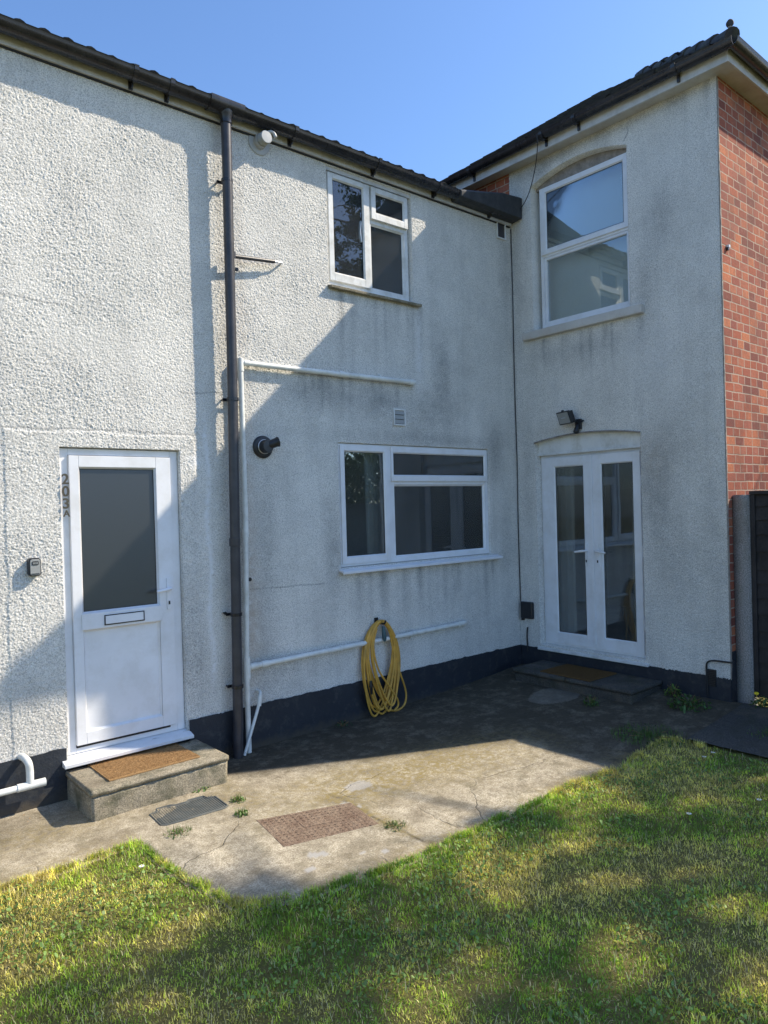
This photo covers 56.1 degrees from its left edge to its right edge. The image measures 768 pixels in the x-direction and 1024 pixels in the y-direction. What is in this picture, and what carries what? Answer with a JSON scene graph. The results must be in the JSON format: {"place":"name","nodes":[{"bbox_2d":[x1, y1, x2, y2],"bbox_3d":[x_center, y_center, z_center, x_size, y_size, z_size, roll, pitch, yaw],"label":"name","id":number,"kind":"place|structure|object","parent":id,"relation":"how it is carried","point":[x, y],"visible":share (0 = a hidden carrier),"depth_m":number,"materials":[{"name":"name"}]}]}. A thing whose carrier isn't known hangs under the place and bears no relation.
{"place":"outdoors","nodes":[
{"label":"outdoors","id":0,"kind":"place"},
{"bbox_2d":[0,664,742,909],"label":"patio","id":1,"kind":"structure","parent":0,"point":[406,763],"depth_m":4.85,"materials":[{"name":"concrete"}]},
{"bbox_2d":[65,739,228,821],"bbox_3d":[-1.588,1.823,4.880,0.940,0.261,0.507,-2,1,-41],"label":"doorstep","id":2,"kind":"object","parent":1,"relation":"on","point":[94,796],"visible":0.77,"depth_m":4.67,"materials":[{"name":"concrete"}]},
{"bbox_2d":[87,742,199,781],"bbox_3d":[-1.629,1.686,4.904,0.627,0.019,0.414,-2,1,-41],"label":"door mat","id":3,"kind":"object","parent":2,"relation":"on","point":[124,766],"depth_m":4.87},
{"bbox_2d":[163,826,190,839],"bbox_3d":[-1.207,1.869,4.212,0.159,0.060,0.157,-2,0,-6],"label":"weed","id":4,"kind":"object","parent":1,"relation":"on","point":[178,831],"visible":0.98,"depth_m":4.22,"materials":[{"name":"green plant"}]},
{"bbox_2d":[149,795,228,825],"bbox_3d":[-1.236,1.877,4.551,0.445,0.016,0.287,-2,1,-37],"label":"drain cover","id":5,"kind":"object","parent":1,"relation":"on","point":[199,806],"visible":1,"depth_m":4.54,"materials":[{"name":"grey metal"}]},
{"bbox_2d":[230,793,245,803],"bbox_3d":[-0.946,1.853,4.667,0.109,0.069,0.103,-2,0,-11],"label":"weed","id":6,"kind":"object","parent":1,"relation":"on","point":[236,798],"visible":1,"depth_m":4.67,"materials":[{"name":"green plant"}]},
{"bbox_2d":[234,806,248,816],"bbox_3d":[-0.880,1.853,4.452,0.102,0.067,0.113,-2,0,-13],"label":"weed","id":7,"kind":"object","parent":1,"relation":"on","point":[241,812],"visible":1,"depth_m":4.46,"materials":[{"name":"green plant"}]},
{"bbox_2d":[256,803,378,846],"bbox_3d":[-0.401,1.869,4.314,0.640,0.040,0.424,-2,0,-26],"label":"manhole cover","id":8,"kind":"object","parent":1,"relation":"on","point":[296,828],"visible":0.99,"depth_m":4.29,"materials":[{"name":"brown brick"}]},
{"bbox_2d":[337,720,352,728],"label":"weed","id":9,"kind":"object","parent":1,"relation":"on","point":[340,723],"visible":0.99,"depth_m":6.16,"materials":[{"name":"green plant"}]},
{"bbox_2d":[383,819,408,831],"bbox_3d":[0.064,1.830,4.228,0.150,0.065,0.140,-2,1,-41],"label":"weed","id":10,"kind":"object","parent":1,"relation":"on","point":[395,822],"visible":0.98,"depth_m":4.22,"materials":[{"name":"green plant"}]},
{"bbox_2d":[512,660,661,703],"bbox_3d":[1.923,1.697,6.941,0.528,0.288,1.333,-2,1,-41],"label":"doorstep","id":11,"kind":"object","parent":1,"relation":"on","point":[624,688],"visible":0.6,"depth_m":6.66,"materials":[{"name":"concrete"}]},
{"bbox_2d":[540,664,616,681],"bbox_3d":[1.879,1.548,6.984,0.449,0.019,0.592,-2,1,-41],"label":"door mat","id":12,"kind":"object","parent":11,"relation":"on","point":[580,672],"depth_m":6.95,"materials":[{"name":"brown fabric"}]},
{"bbox_2d":[583,695,599,706],"bbox_3d":[1.833,1.656,6.344,0.151,0.123,0.174,-2,1,-41],"label":"weed","id":13,"kind":"object","parent":1,"relation":"on","point":[593,702],"visible":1,"depth_m":6.34,"materials":[{"name":"green plant"}]},
{"bbox_2d":[610,719,684,748],"bbox_3d":[2.026,1.701,5.544,0.565,0.080,0.576,-2,1,-41],"label":"weed","id":14,"kind":"object","parent":1,"relation":"on","point":[636,735],"visible":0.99,"depth_m":5.52,"materials":[{"name":"green plant"}]},
{"bbox_2d":[664,683,682,697],"bbox_3d":[2.582,1.591,6.433,0.170,0.122,0.170,-2,1,-41],"label":"weed","id":15,"kind":"object","parent":1,"relation":"on","point":[674,687],"visible":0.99,"depth_m":6.42,"materials":[{"name":"green plant"}]},
{"bbox_2d":[667,693,711,712],"bbox_3d":[2.586,1.600,6.114,0.344,0.149,0.356,-2,1,-41],"label":"weed","id":16,"kind":"object","parent":1,"relation":"on","point":[683,708],"visible":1,"depth_m":6.08,"materials":[{"name":"green plant"}]},
{"bbox_2d":[0,736,767,1023],"bbox_3d":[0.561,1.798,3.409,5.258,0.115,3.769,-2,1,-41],"label":"lawn","id":17,"kind":"structure","parent":0,"point":[78,875],"depth_m":3.29,"materials":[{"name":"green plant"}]},
{"bbox_2d":[0,735,704,908],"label":"lawn fringe","id":18,"kind":"object","parent":17,"relation":"on","point":[199,882],"visible":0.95,"depth_m":3.81,"materials":[{"name":"green plant"}]},
{"bbox_2d":[0,738,767,1023],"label":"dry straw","id":19,"kind":"object","parent":17,"relation":"on","point":[721,929],"visible":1,"depth_m":3.25,"materials":[{"name":"plant"}]},
{"bbox_2d":[0,0,767,180],"label":"sky","id":20,"kind":"structure","parent":0,"point":[430,88],"materials":[{"name":"blue"}]},
{"bbox_2d":[686,703,767,757],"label":"path","id":21,"kind":"structure","parent":0,"point":[735,728],"depth_m":5.48,"materials":[{"name":"concrete"}]},
{"bbox_2d":[749,692,767,707],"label":"weed","id":22,"kind":"object","parent":21,"relation":"on","point":[757,701],"visible":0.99,"depth_m":5.96,"materials":[{"name":"green plant"}]},
{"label":"ground","id":23,"kind":"structure","parent":0,"visible":0},
{"bbox_2d":[0,13,521,817],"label":"terraced wing","id":24,"kind":"structure","parent":23,"relation":"on","point":[164,363],"depth_m":5.50,"materials":[{"name":"white paint"}]},
{"bbox_2d":[27,558,40,575],"bbox_3d":[-2.245,0.353,4.631,0.074,0.116,0.058,-2,1,-41],"label":"key safe","id":25,"kind":"object","parent":24,"relation":"attached to","point":[33,566],"visible":1,"depth_m":4.61,"materials":[{"name":"black plastic"}]},
{"bbox_2d":[61,474,69,516],"bbox_3d":[-2.107,-0.111,4.777,0.046,0.285,0.010,-2,1,-41],"label":"house number","id":26,"kind":"object","parent":24,"relation":"attached to","point":[63,493],"visible":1,"depth_m":4.77,"materials":[{"name":"brown metal"}]},
{"bbox_2d":[59,448,193,768],"bbox_3d":[-1.821,0.616,5.053,0.903,2.105,0.182,-2,1,-41],"label":"front door","id":27,"kind":"structure","parent":24,"relation":"in","point":[126,513],"depth_m":5.04,"materials":[{"name":"plastic"}]},
{"bbox_2d":[248,130,276,155],"bbox_3d":[-0.959,-2.961,5.731,0.196,0.196,0.141,-2,1,-41],"label":"flue terminal","id":28,"kind":"object","parent":24,"relation":"attached to","point":[259,144],"visible":1,"depth_m":5.72,"materials":[{"name":"white plastic"}]},
{"bbox_2d":[253,436,280,457],"bbox_3d":[-0.921,-0.521,5.723,0.195,0.180,0.142,-2,1,-41],"label":"flue terminal","id":29,"kind":"object","parent":24,"relation":"attached to","point":[263,446],"visible":1,"depth_m":5.71,"materials":[{"name":"black plastic"}]},
{"bbox_2d":[326,166,421,306],"bbox_3d":[-0.182,-2.461,6.666,1.070,1.210,0.386,-2,1,-41],"label":"window","id":30,"kind":"structure","parent":24,"relation":"in","point":[367,227],"depth_m":6.52,"materials":[{"name":"plastic"}]},
{"bbox_2d":[361,617,406,716],"bbox_3d":[0.004,1.384,6.482,0.491,0.865,0.144,-2,1,-41],"label":"garden hose","id":31,"kind":"object","parent":24,"relation":"hanging from","point":[368,651],"visible":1,"depth_m":6.42,"materials":[{"name":"yellow plastic"}]},
{"bbox_2d":[393,408,405,425],"bbox_3d":[0.143,-0.882,6.720,0.148,0.156,0.018,-2,1,-41],"label":"wall vent","id":32,"kind":"object","parent":24,"relation":"attached to","point":[399,417],"depth_m":6.71,"materials":[{"name":"plastic"}]},
{"bbox_2d":[338,443,502,574],"bbox_3d":[0.347,-0.072,6.977,2.093,1.300,0.278,-2,1,-41],"label":"window","id":33,"kind":"structure","parent":24,"relation":"in","point":[422,503],"depth_m":6.93,"materials":[{"name":"plastic"}]},
{"bbox_2d":[496,222,505,240],"bbox_3d":[1.249,-3.002,7.700,0.144,0.176,0.018,-2,1,-41],"label":"wall vent","id":34,"kind":"object","parent":24,"relation":"attached to","point":[501,232],"depth_m":7.70,"materials":[{"name":"plastic"}]},
{"bbox_2d":[439,19,767,701],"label":"tall house","id":35,"kind":"structure","parent":23,"relation":"on","point":[639,236],"depth_m":6.68,"materials":[{"name":"paint"}]},
{"bbox_2d":[510,229,520,601],"bbox_3d":[1.437,-0.968,7.800,0.017,4.182,0.048,-2,0,-26],"label":"wall cable","id":36,"kind":"object","parent":35,"relation":"attached to","point":[515,416],"depth_m":7.81,"materials":[{"name":"black plastic"}]},
{"bbox_2d":[520,601,533,619],"bbox_3d":[1.538,1.066,7.747,0.045,0.203,0.160,-2,1,-41],"label":"junction box","id":37,"kind":"object","parent":35,"relation":"attached to","point":[527,610],"visible":1,"depth_m":7.72,"materials":[{"name":"black plastic"}]},
{"bbox_2d":[526,627,528,650],"bbox_3d":[1.544,1.369,7.767,0.022,0.262,0.026,-2,1,-41],"label":"wall cable","id":38,"kind":"object","parent":35,"relation":"attached to","point":[527,638],"depth_m":7.76,"materials":[{"name":"black plastic"}]},
{"bbox_2d":[520,134,537,208],"bbox_3d":[1.483,-3.467,7.467,0.067,0.585,0.610,-2,0,-14],"label":"wall cable","id":39,"kind":"object","parent":35,"relation":"attached to","point":[534,171],"depth_m":7.33,"materials":[{"name":"black plastic"}]},
{"bbox_2d":[556,410,583,433],"bbox_3d":[1.867,-0.899,7.213,0.182,0.245,0.236,-2,0,-23],"label":"floodlight","id":40,"kind":"object","parent":35,"relation":"attached to","point":[565,417],"visible":1,"depth_m":7.18,"materials":[{"name":"black plastic"}]},
{"bbox_2d":[522,148,644,341],"bbox_3d":[2.004,-2.694,7.229,0.307,1.735,1.376,-2,1,-41],"label":"window","id":41,"kind":"structure","parent":35,"relation":"in","point":[585,279],"depth_m":7.31,"materials":[{"name":"plastic"}]},
{"bbox_2d":[534,430,649,666],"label":"french doors","id":42,"kind":"structure","parent":35,"relation":"in","point":[559,456],"depth_m":7.26,"materials":[{"name":"plastic"}]},
{"bbox_2d":[705,660,734,696],"bbox_3d":[2.885,1.432,6.199,0.239,0.343,0.043,-1,1,41],"label":"pipe","id":43,"kind":"object","parent":35,"relation":"attached to","point":[707,662],"depth_m":6.27,"materials":[{"name":"black plastic"}]},
{"bbox_2d":[732,490,767,704],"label":"garden fence","id":44,"kind":"object","parent":23,"relation":"on","point":[750,532],"visible":0.88,"depth_m":6.10,"materials":[{"name":"concrete"}]}
]}

